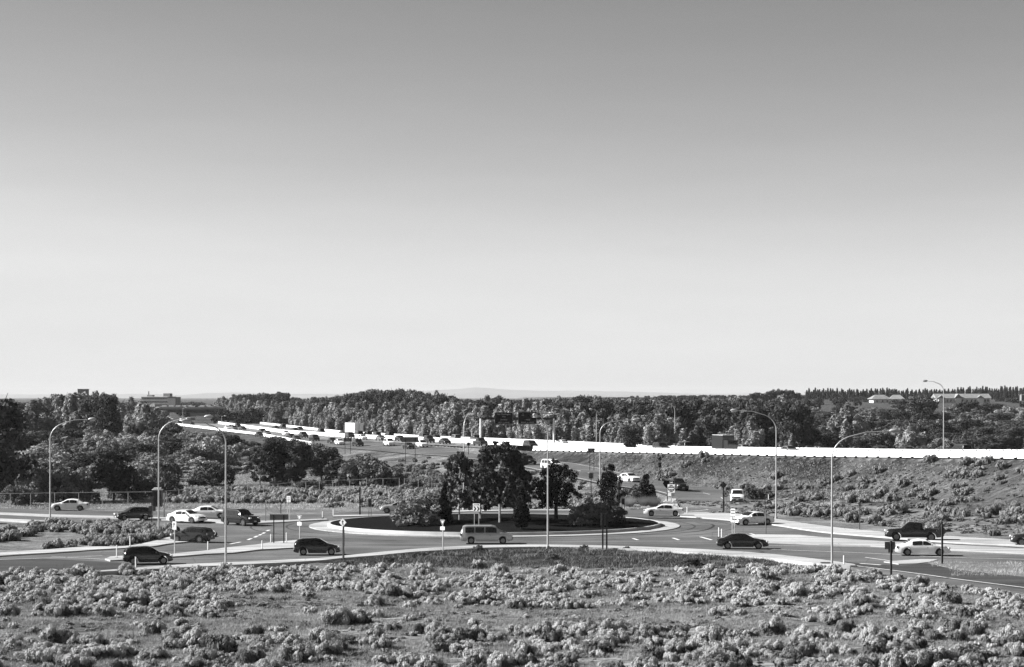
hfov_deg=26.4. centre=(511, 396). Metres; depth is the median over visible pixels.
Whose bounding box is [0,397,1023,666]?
ground
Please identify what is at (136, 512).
hatchback car
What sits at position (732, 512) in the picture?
marker sign
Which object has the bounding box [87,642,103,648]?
shrub
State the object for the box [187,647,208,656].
shrub
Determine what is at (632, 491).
leafy bush
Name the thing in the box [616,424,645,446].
broadleaf tree
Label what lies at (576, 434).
cottonwood tree
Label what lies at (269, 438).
broadleaf tree
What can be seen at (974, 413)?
leafy bush
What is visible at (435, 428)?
cottonwood tree
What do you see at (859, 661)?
shrub
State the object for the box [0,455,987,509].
verge grass
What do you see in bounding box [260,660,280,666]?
shrub
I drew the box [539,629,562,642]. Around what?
shrub
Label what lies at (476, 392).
hills
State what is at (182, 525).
road
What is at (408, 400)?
broadleaf tree
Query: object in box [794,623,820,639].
shrub
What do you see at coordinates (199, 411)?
overpass
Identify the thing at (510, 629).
shrub
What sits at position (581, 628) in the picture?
shrub
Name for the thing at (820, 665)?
shrub
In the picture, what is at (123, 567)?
shrub
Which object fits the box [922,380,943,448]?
street lamp
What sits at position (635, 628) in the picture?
shrub
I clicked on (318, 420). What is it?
cottonwood tree
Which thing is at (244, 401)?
cottonwood tree
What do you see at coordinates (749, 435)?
cottonwood tree
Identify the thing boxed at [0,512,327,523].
splitter
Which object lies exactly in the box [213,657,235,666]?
shrub
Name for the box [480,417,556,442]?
sign gantry
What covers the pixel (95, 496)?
chain link fence
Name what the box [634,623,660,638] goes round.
shrub
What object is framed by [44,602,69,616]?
shrub
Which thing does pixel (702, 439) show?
broadleaf tree
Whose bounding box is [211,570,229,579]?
shrub
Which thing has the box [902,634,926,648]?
shrub
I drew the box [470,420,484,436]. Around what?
cottonwood tree
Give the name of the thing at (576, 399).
broadleaf tree
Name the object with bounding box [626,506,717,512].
ramp mouth
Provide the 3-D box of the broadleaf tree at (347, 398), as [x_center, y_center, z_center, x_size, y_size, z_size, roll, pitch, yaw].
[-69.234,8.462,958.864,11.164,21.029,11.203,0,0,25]
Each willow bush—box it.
[14,445,39,453]
[21,445,71,460]
[83,430,106,438]
[92,429,115,442]
[109,434,143,442]
[132,452,171,473]
[134,434,171,457]
[137,432,151,440]
[177,456,219,470]
[182,469,194,474]
[219,466,249,473]
[220,441,253,459]
[807,442,829,447]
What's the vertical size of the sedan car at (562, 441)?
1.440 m
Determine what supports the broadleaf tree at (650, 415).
on the ground at (996, 493)
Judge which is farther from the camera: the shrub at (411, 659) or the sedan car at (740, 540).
the sedan car at (740, 540)
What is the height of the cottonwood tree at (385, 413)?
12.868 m
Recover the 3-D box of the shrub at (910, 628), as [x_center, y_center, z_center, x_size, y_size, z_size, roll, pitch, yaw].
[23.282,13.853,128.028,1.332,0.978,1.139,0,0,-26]
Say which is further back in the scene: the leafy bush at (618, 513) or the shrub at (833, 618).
the leafy bush at (618, 513)
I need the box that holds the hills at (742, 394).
[719,393,855,395]
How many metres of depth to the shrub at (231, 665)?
111.76 m
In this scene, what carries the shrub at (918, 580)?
on the ground at (996, 493)
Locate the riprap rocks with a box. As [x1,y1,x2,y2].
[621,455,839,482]
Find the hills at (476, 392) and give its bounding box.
[172,387,727,397]
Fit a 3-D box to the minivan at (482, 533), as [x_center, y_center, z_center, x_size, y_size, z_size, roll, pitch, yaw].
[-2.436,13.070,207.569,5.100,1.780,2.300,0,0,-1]
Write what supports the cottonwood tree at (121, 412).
on the ground at (996, 493)
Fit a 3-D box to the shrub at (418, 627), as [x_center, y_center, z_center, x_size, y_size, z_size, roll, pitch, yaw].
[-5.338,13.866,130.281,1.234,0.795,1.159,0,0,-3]
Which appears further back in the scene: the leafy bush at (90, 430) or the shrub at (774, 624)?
the leafy bush at (90, 430)
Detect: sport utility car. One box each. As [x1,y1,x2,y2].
[220,508,260,525]
[230,425,237,429]
[299,432,307,437]
[316,428,324,431]
[352,439,363,445]
[363,431,371,434]
[383,438,394,445]
[384,431,393,435]
[415,439,427,447]
[423,435,434,442]
[449,434,460,437]
[526,455,536,464]
[652,442,669,447]
[729,488,745,501]
[951,444,972,449]
[1009,533,1023,544]
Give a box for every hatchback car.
[114,506,152,520]
[122,546,172,564]
[170,526,214,542]
[293,537,340,555]
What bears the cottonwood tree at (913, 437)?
on the ground at (996, 493)
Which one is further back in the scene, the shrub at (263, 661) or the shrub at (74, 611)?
the shrub at (74, 611)
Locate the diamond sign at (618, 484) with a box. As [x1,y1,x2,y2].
[616,482,621,506]
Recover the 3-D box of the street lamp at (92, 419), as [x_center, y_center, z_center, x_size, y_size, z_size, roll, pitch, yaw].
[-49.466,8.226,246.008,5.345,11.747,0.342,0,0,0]
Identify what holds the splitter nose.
on the road at (219, 542)
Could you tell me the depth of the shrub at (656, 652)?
116.57 m
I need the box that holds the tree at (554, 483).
[532,462,582,519]
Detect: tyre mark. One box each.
[285,523,592,538]
[564,517,733,540]
[601,518,695,536]
[647,522,714,534]
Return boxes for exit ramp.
[233,432,766,500]
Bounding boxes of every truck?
[343,423,362,433]
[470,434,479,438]
[473,438,487,445]
[510,445,532,450]
[665,478,688,490]
[678,441,696,445]
[712,435,737,448]
[884,521,943,540]
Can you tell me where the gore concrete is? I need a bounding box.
[884,559,937,564]
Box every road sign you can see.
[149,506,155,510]
[720,481,725,512]
[885,541,894,575]
[937,525,946,563]
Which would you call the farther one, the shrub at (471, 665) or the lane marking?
the lane marking
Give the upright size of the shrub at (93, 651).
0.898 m
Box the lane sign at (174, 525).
[172,521,175,553]
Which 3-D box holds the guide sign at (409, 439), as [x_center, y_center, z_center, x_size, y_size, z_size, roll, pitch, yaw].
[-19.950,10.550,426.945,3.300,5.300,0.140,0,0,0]
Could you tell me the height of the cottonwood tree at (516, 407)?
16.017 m
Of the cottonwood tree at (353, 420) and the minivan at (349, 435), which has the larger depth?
the cottonwood tree at (353, 420)
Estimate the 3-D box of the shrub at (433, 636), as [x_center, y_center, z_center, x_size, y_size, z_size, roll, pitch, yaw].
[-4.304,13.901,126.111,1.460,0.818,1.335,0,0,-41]
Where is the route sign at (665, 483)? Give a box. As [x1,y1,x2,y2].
[663,480,669,500]
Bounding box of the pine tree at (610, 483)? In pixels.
[597,464,623,502]
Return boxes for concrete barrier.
[177,423,312,444]
[218,421,1023,458]
[259,422,890,448]
[532,445,1023,459]
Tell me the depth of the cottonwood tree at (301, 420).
893.36 m
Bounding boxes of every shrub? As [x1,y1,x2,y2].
[0,574,8,584]
[0,603,21,616]
[4,632,23,641]
[25,646,55,664]
[34,596,52,604]
[34,639,53,649]
[38,622,70,643]
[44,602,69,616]
[52,644,65,649]
[60,567,82,575]
[61,629,80,643]
[62,652,95,666]
[63,597,78,604]
[65,606,82,616]
[66,644,76,651]
[70,587,86,594]
[71,644,100,657]
[79,632,109,645]
[83,570,101,579]
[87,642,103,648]
[91,578,107,584]
[91,592,109,602]
[93,605,116,616]
[99,646,119,658]
[100,583,122,591]
[103,641,134,657]
[107,659,134,666]
[110,591,133,607]
[116,563,135,574]
[132,591,149,597]
[133,595,149,605]
[138,645,168,660]
[142,618,167,634]
[149,598,167,607]
[161,628,180,641]
[162,638,186,650]
[165,603,183,616]
[168,632,186,640]
[171,577,193,589]
[175,598,193,604]
[179,622,209,633]
[179,655,206,666]
[183,584,206,593]
[183,627,214,648]
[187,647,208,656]
[194,648,217,661]
[198,575,217,583]
[205,634,238,653]
[209,598,228,606]
[209,600,226,609]
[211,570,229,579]
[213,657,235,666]
[226,662,244,666]
[233,662,251,666]
[235,649,264,663]
[241,624,264,635]
[247,648,266,656]
[250,634,273,644]
[251,658,272,666]
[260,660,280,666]
[270,568,284,575]
[271,631,291,638]
[273,579,291,589]
[276,634,296,644]
[278,643,315,663]
[278,659,291,666]
[282,634,305,646]
[308,626,336,644]
[315,639,343,656]
[320,605,355,626]
[329,636,347,650]
[341,635,359,645]
[352,609,371,623]
[355,579,376,591]
[364,594,384,606]
[365,625,385,637]
[369,634,392,649]
[371,653,394,665]
[372,622,384,631]
[373,662,393,666]
[383,621,402,631]
[384,577,401,584]
[384,583,402,597]
[392,651,412,666]
[395,653,420,666]
[401,584,417,591]
[413,623,428,633]
[414,653,443,666]
[424,620,452,635]
[424,631,445,641]
[430,636,459,652]
[449,642,480,655]
[454,627,478,641]
[455,590,473,601]
[460,664,476,666]
[462,649,488,665]
[462,662,486,666]
[468,623,491,638]
[468,645,493,654]
[472,592,488,602]
[474,586,491,596]
[486,650,513,666]
[487,631,508,641]
[505,596,527,608]
[505,623,523,635]
[512,639,538,655]
[512,651,528,666]
[514,625,531,637]
[524,653,536,662]
[531,620,554,636]
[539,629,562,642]
[540,641,560,649]
[551,582,572,591]
[552,619,572,629]
[552,660,579,666]
[554,652,578,664]
[559,598,578,608]
[559,630,575,637]
[560,637,579,650]
[568,621,593,635]
[581,637,613,653]
[581,640,609,654]
[586,618,600,630]
[593,632,619,647]
[596,618,627,631]
[605,660,627,666]
[607,627,630,643]
[631,654,660,666]
[632,622,654,632]
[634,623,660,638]
[640,645,664,660]
[645,634,663,646]
[664,637,685,654]
[671,625,689,633]
[675,585,693,593]
[678,637,693,642]
[679,587,696,597]
[684,649,702,661]
[685,637,711,652]
[691,632,702,642]
[695,624,724,632]
[696,661,714,666]
[698,645,729,663]
[699,625,722,642]
[700,661,714,666]
[702,654,725,662]
[706,624,728,633]
[710,640,736,652]
[721,658,746,666]
[728,636,748,648]
[729,653,753,666]
[758,614,785,633]
[763,581,780,591]
[771,650,797,662]
[774,657,793,666]
[781,638,812,660]
[787,583,809,596]
[789,631,812,642]
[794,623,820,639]
[799,640,819,654]
[800,658,817,666]
[809,636,825,645]
[813,663,832,666]
[819,641,839,654]
[821,610,842,625]
[830,606,847,614]
[836,619,856,632]
[847,652,879,666]
[849,656,874,666]
[850,591,870,606]
[858,620,876,628]
[860,625,888,644]
[861,639,885,654]
[879,647,912,666]
[889,637,921,647]
[890,641,909,650]
[896,629,917,640]
[898,625,919,635]
[898,647,907,653]
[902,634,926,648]
[905,618,928,628]
[908,621,933,636]
[909,644,922,651]
[909,647,940,666]
[911,576,929,584]
[913,607,934,614]
[924,628,943,640]
[929,645,957,660]
[933,660,954,666]
[942,592,962,604]
[942,618,962,630]
[946,630,967,641]
[949,659,975,666]
[950,643,977,655]
[953,605,975,617]
[956,647,969,660]
[958,653,984,666]
[960,619,985,635]
[965,649,987,662]
[979,649,999,657]
[984,504,1000,514]
[985,663,1007,666]
[991,637,1003,646]
[998,622,1023,637]
[1000,634,1023,647]
[1003,641,1023,656]
[1006,660,1023,666]
[1009,594,1023,603]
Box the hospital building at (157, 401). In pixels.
[141,391,171,407]
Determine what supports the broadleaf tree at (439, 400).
on the ground at (996, 493)
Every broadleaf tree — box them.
[0,393,29,484]
[10,428,30,451]
[17,403,25,413]
[25,404,53,413]
[25,431,46,449]
[37,431,61,440]
[41,403,54,410]
[48,392,67,409]
[52,461,87,472]
[56,428,86,438]
[57,436,87,441]
[65,439,86,455]
[66,452,98,466]
[77,394,120,430]
[88,393,121,434]
[90,445,137,499]
[120,447,130,451]
[126,400,150,416]
[127,443,156,456]
[132,453,166,462]
[135,429,173,437]
[141,440,178,454]
[151,424,183,431]
[153,425,179,436]
[156,434,188,450]
[207,431,244,446]
[234,394,246,404]
[246,394,257,402]
[250,443,261,446]
[256,392,267,402]
[258,439,292,480]
[260,394,275,405]
[262,436,287,441]
[273,395,285,403]
[275,391,290,404]
[283,439,314,475]
[288,397,301,404]
[295,400,307,406]
[308,443,342,481]
[311,397,323,403]
[316,397,332,410]
[333,397,341,405]
[338,453,387,486]
[341,393,362,406]
[351,393,376,405]
[357,389,376,403]
[373,391,386,411]
[377,388,405,407]
[392,392,406,404]
[402,392,423,410]
[411,394,431,406]
[416,390,430,396]
[426,395,440,410]
[432,394,459,408]
[457,399,472,404]
[472,399,493,412]
[488,398,517,410]
[489,397,510,407]
[548,400,573,410]
[567,396,593,411]
[582,398,612,422]
[599,398,625,413]
[608,401,636,418]
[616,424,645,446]
[627,400,650,423]
[637,396,662,418]
[646,399,677,421]
[656,397,697,432]
[679,397,704,432]
[685,398,703,434]
[695,400,731,446]
[696,431,710,446]
[713,398,751,433]
[729,400,762,429]
[732,397,747,401]
[734,400,780,446]
[748,393,756,399]
[754,392,760,399]
[755,428,770,446]
[756,397,775,404]
[758,398,793,446]
[760,393,767,399]
[766,391,772,399]
[768,400,815,446]
[771,389,776,398]
[775,388,782,395]
[778,398,806,410]
[781,389,788,397]
[787,389,795,399]
[789,398,815,406]
[793,392,802,399]
[801,427,823,446]
[810,411,826,416]
[815,412,840,418]
[815,430,839,447]
[817,418,828,427]
[848,436,877,447]
[864,420,879,432]
[873,409,898,419]
[874,419,902,430]
[889,398,909,407]
[890,402,924,421]
[895,419,916,428]
[902,424,933,444]
[904,395,938,420]
[929,421,954,439]
[930,412,956,420]
[935,432,964,441]
[951,425,965,433]
[954,401,981,412]
[957,417,983,432]
[969,426,999,435]
[975,434,1018,449]
[979,403,1002,414]
[985,412,1015,422]
[994,420,1023,435]
[994,426,1023,449]
[1002,421,1023,428]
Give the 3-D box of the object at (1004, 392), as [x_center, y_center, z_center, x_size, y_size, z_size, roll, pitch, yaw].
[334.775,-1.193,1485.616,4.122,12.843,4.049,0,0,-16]
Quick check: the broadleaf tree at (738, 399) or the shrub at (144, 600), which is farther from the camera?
the broadleaf tree at (738, 399)
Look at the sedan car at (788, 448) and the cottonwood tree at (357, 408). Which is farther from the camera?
the cottonwood tree at (357, 408)
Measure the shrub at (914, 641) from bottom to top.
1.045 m
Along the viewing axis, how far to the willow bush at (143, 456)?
364.23 m
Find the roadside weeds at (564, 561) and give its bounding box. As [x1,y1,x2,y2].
[333,546,794,568]
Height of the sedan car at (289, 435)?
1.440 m
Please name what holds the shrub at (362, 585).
on the ground at (996, 493)
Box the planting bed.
[331,514,657,531]
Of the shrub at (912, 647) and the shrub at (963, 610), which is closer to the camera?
the shrub at (912, 647)
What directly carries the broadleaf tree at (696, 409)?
on the ground at (996, 493)
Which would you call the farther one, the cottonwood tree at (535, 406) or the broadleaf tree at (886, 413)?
the broadleaf tree at (886, 413)
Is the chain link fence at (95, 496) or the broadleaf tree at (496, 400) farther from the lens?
the broadleaf tree at (496, 400)
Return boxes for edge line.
[772,549,1001,558]
[856,565,1018,586]
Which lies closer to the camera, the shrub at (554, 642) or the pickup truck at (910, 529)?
the shrub at (554, 642)
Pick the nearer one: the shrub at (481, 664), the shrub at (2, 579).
the shrub at (481, 664)
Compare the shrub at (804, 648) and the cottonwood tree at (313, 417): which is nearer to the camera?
the shrub at (804, 648)
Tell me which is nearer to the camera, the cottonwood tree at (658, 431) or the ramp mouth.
the ramp mouth
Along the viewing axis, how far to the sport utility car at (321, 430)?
683.44 m
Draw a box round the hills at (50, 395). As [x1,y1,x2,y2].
[0,394,175,397]
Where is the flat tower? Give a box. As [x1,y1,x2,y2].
[78,389,88,395]
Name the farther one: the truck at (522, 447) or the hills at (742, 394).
the hills at (742, 394)
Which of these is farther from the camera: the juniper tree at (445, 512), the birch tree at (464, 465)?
the birch tree at (464, 465)
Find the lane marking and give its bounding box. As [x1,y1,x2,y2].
[250,519,370,539]
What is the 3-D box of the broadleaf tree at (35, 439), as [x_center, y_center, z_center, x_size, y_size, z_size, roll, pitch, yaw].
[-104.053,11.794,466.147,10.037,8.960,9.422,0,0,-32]
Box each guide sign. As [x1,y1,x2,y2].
[163,493,164,516]
[270,514,287,542]
[287,496,290,519]
[344,438,351,453]
[368,499,371,506]
[401,437,417,463]
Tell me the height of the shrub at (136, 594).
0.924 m
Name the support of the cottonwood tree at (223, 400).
on the ground at (996, 493)
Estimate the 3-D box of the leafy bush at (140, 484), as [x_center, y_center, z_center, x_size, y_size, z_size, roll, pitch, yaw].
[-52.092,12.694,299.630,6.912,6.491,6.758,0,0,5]
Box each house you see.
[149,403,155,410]
[868,395,889,402]
[889,395,904,401]
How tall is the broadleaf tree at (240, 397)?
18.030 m
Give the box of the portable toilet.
[151,486,162,506]
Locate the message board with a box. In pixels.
[279,419,287,424]
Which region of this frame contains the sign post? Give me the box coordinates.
[359,487,361,514]
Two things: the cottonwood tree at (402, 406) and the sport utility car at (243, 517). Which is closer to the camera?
the sport utility car at (243, 517)
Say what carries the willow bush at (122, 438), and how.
on the ground at (996, 493)
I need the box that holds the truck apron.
[309,520,679,536]
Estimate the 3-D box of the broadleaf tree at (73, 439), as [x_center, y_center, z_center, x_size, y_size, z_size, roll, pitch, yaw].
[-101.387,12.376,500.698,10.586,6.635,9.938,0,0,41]
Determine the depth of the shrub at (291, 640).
121.47 m
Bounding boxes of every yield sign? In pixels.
[149,496,153,523]
[297,515,301,538]
[440,520,444,549]
[858,503,860,528]
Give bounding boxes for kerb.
[0,518,44,522]
[327,513,660,534]
[333,509,612,516]
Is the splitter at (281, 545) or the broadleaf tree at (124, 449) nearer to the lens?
the splitter at (281, 545)
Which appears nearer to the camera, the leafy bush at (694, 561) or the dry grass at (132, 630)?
the dry grass at (132, 630)
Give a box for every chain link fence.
[0,487,214,506]
[221,478,399,493]
[404,476,461,487]
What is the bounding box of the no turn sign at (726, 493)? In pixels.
[724,491,728,511]
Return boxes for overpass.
[151,407,238,420]
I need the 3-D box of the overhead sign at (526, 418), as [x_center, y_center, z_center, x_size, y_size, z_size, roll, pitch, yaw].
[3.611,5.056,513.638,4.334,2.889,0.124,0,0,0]
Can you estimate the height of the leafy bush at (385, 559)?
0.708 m
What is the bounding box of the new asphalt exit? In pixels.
[842,561,1023,588]
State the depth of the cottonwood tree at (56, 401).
631.63 m
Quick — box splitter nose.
[105,555,122,561]
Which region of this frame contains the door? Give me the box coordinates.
[154,492,157,505]
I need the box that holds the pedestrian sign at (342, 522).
[339,518,346,559]
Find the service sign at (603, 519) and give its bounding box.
[600,513,607,548]
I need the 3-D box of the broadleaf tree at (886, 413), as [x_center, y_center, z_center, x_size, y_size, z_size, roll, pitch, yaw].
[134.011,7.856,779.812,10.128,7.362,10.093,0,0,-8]
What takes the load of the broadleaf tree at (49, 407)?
on the ground at (996, 493)
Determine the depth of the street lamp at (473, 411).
270.46 m
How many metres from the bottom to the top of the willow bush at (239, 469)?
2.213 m
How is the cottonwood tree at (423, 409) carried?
on the ground at (996, 493)
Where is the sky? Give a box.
[0,0,1023,394]
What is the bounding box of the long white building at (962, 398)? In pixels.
[931,394,990,402]
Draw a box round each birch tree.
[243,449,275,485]
[440,451,478,519]
[462,463,497,517]
[469,441,531,521]
[492,450,535,512]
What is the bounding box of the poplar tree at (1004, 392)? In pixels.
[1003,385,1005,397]
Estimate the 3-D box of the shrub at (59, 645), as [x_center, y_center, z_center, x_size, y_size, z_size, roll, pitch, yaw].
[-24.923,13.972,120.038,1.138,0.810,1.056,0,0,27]
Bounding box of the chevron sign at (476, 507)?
[473,503,479,524]
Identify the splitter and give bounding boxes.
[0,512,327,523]
[165,540,295,557]
[750,534,1023,553]
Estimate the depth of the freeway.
658.84 m
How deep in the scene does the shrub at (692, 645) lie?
120.34 m
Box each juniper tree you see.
[438,481,451,522]
[511,488,530,528]
[636,474,656,498]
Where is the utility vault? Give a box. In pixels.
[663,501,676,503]
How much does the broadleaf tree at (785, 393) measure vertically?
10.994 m
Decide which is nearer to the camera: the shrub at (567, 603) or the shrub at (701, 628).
the shrub at (701, 628)
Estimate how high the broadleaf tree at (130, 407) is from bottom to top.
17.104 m
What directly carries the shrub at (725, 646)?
on the ground at (996, 493)
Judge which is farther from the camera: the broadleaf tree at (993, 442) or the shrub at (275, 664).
the broadleaf tree at (993, 442)
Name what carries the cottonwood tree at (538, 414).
on the ground at (996, 493)
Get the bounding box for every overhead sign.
[495,412,512,423]
[518,412,536,423]
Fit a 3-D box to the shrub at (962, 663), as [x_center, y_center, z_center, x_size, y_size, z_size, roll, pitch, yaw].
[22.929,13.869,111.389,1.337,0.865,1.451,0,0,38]
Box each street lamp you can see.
[49,417,95,517]
[158,415,212,531]
[181,419,227,563]
[463,410,474,509]
[533,413,549,548]
[590,408,596,441]
[599,418,638,480]
[653,400,674,445]
[730,409,777,518]
[830,428,899,564]
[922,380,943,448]
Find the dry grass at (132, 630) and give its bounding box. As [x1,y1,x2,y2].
[0,564,1023,666]
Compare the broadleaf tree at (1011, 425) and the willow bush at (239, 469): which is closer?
the willow bush at (239, 469)
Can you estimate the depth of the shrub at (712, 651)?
115.39 m
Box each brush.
[588,455,1023,533]
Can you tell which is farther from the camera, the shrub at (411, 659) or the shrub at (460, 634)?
the shrub at (460, 634)
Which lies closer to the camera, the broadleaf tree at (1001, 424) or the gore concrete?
the gore concrete
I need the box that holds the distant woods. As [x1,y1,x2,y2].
[0,395,1023,423]
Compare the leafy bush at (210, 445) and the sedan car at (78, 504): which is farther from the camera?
the leafy bush at (210, 445)
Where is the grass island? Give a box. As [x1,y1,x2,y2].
[928,561,1023,575]
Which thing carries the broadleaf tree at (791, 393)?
on the ground at (996, 493)
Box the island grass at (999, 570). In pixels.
[931,560,1023,575]
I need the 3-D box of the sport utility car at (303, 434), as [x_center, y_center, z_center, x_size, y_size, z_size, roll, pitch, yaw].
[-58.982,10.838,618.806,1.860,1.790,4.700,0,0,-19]
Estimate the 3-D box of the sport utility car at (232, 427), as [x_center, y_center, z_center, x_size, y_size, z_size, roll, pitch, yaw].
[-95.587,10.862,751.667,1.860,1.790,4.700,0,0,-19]
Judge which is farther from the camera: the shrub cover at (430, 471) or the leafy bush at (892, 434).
the leafy bush at (892, 434)
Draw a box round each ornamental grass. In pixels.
[620,495,636,506]
[637,495,649,506]
[646,495,661,506]
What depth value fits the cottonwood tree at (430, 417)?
642.13 m
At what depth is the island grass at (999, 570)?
175.36 m
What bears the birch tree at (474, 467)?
on the planting bed
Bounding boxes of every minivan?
[309,434,319,440]
[344,432,354,437]
[459,525,512,543]
[523,440,537,445]
[540,459,563,467]
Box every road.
[0,508,260,536]
[0,537,448,579]
[193,510,796,545]
[609,529,1023,594]
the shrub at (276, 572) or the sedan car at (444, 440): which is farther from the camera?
the sedan car at (444, 440)
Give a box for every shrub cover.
[0,517,179,548]
[0,559,1023,666]
[165,484,604,508]
[385,456,600,496]
[653,450,1023,535]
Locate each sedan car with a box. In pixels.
[51,498,89,510]
[166,509,207,522]
[191,505,222,517]
[255,432,262,436]
[286,433,293,437]
[327,437,335,442]
[334,439,344,444]
[357,434,367,439]
[376,435,385,440]
[379,501,409,512]
[394,435,402,440]
[402,442,414,448]
[439,438,450,443]
[556,440,568,442]
[618,473,641,481]
[643,504,683,515]
[716,533,768,548]
[731,511,774,524]
[738,444,748,446]
[779,446,798,449]
[870,446,886,448]
[895,539,950,555]
[898,446,913,448]
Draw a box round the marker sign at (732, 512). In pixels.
[731,509,734,532]
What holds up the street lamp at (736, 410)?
on the weedy island
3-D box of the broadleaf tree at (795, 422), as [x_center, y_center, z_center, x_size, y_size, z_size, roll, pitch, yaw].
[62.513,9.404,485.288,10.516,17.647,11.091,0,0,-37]
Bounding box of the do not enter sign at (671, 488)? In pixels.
[668,481,674,503]
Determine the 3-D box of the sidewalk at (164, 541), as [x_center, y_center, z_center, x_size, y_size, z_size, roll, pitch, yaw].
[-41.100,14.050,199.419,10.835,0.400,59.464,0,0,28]
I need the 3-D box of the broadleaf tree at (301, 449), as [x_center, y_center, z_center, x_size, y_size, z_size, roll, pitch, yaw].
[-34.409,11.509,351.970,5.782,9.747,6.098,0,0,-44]
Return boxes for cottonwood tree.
[19,398,55,431]
[42,397,51,406]
[49,394,64,414]
[52,392,88,437]
[61,392,86,411]
[111,393,132,435]
[123,396,137,410]
[123,403,164,436]
[132,400,151,418]
[153,407,171,424]
[161,411,177,425]
[214,396,234,406]
[224,402,235,410]
[233,403,243,410]
[234,397,246,407]
[243,399,255,408]
[252,401,261,408]
[258,399,270,408]
[263,399,281,409]
[263,408,272,422]
[270,406,279,422]
[274,401,282,408]
[282,401,288,409]
[282,407,293,424]
[284,402,296,411]
[288,407,302,425]
[294,406,313,426]
[295,401,303,409]
[301,400,314,414]
[308,406,323,427]
[313,412,322,427]
[316,411,326,428]
[322,402,333,413]
[324,403,337,414]
[324,408,351,430]
[328,401,345,416]
[340,400,354,413]
[348,415,359,422]
[350,402,366,416]
[352,400,370,411]
[356,404,382,419]
[359,409,375,431]
[366,414,383,431]
[376,407,408,433]
[377,402,391,415]
[378,410,390,417]
[389,409,419,424]
[393,401,409,413]
[397,410,417,434]
[404,389,416,407]
[406,401,418,414]
[408,401,432,421]
[413,415,432,434]
[418,413,436,426]
[424,405,439,417]
[429,417,446,434]
[433,401,449,418]
[435,401,469,419]
[435,410,450,423]
[439,414,463,436]
[444,410,469,434]
[448,398,456,404]
[459,402,472,415]
[461,415,479,436]
[466,406,479,420]
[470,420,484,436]
[472,405,493,419]
[475,420,504,437]
[483,394,490,400]
[489,406,501,415]
[499,416,516,438]
[502,401,522,411]
[506,420,524,438]
[508,404,527,413]
[518,424,526,438]
[519,397,532,411]
[524,411,540,438]
[525,411,557,439]
[526,401,540,412]
[539,399,547,409]
[540,405,551,412]
[543,409,581,440]
[547,406,570,420]
[555,395,561,401]
[569,402,590,419]
[571,417,602,441]
[573,417,582,427]
[574,412,586,425]
[579,419,611,441]
[592,395,612,416]
[602,416,621,431]
[603,427,617,442]
[609,427,621,442]
[613,431,635,442]
[615,414,622,424]
[617,415,645,432]
[619,418,631,424]
[641,415,651,425]
[642,421,678,445]
[643,413,674,445]
[667,417,687,438]
[673,432,691,445]
[675,416,699,444]
[716,426,736,439]
[734,420,765,446]
[779,433,802,447]
[780,393,794,402]
[826,402,872,447]
[894,423,927,448]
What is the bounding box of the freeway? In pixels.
[188,424,1011,458]
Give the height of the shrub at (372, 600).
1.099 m
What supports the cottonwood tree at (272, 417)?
on the ground at (996, 493)
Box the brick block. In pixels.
[168,397,180,405]
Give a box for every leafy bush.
[0,444,40,498]
[0,484,34,504]
[17,469,60,501]
[25,464,54,485]
[27,448,51,460]
[36,440,69,454]
[37,453,77,468]
[39,461,55,469]
[40,433,71,456]
[41,467,88,501]
[43,445,69,456]
[51,466,96,486]
[60,475,102,501]
[71,435,120,453]
[75,445,108,453]
[83,425,103,433]
[95,464,154,487]
[107,466,157,499]
[114,435,140,447]
[128,451,180,471]
[128,454,182,484]
[144,467,183,497]
[171,445,214,465]
[173,430,189,437]
[174,454,193,471]
[178,432,209,443]
[182,433,215,452]
[184,432,201,443]
[187,466,206,484]
[189,435,233,465]
[196,463,235,485]
[215,447,242,465]
[248,446,258,454]
[269,465,305,486]
[296,479,324,489]
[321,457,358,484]
[334,559,348,563]
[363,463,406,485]
[380,557,397,561]
[389,495,443,526]
[410,552,427,556]
[417,492,457,522]
[473,544,483,550]
[544,553,558,559]
[566,498,613,525]
[600,499,627,522]
[622,484,647,503]
[682,557,702,565]
[744,484,765,499]
[763,489,777,497]
[807,404,820,411]
[810,415,820,427]
[815,426,833,446]
[829,403,858,412]
[852,411,883,420]
[854,407,868,414]
[858,407,885,416]
[862,428,896,448]
[873,432,897,448]
[884,425,898,430]
[898,427,904,438]
[917,418,930,425]
[927,436,960,448]
[944,404,960,414]
[947,418,973,424]
[952,429,987,449]
[957,408,991,418]
[973,416,999,427]
[987,409,1023,419]
[994,405,1023,418]
[1011,415,1022,420]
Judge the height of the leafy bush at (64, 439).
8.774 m
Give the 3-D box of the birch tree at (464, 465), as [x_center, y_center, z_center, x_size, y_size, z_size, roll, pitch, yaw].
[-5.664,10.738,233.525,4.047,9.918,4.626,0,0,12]
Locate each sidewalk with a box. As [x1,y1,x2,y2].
[0,530,215,556]
[0,558,168,572]
[13,544,855,577]
[678,512,1023,546]

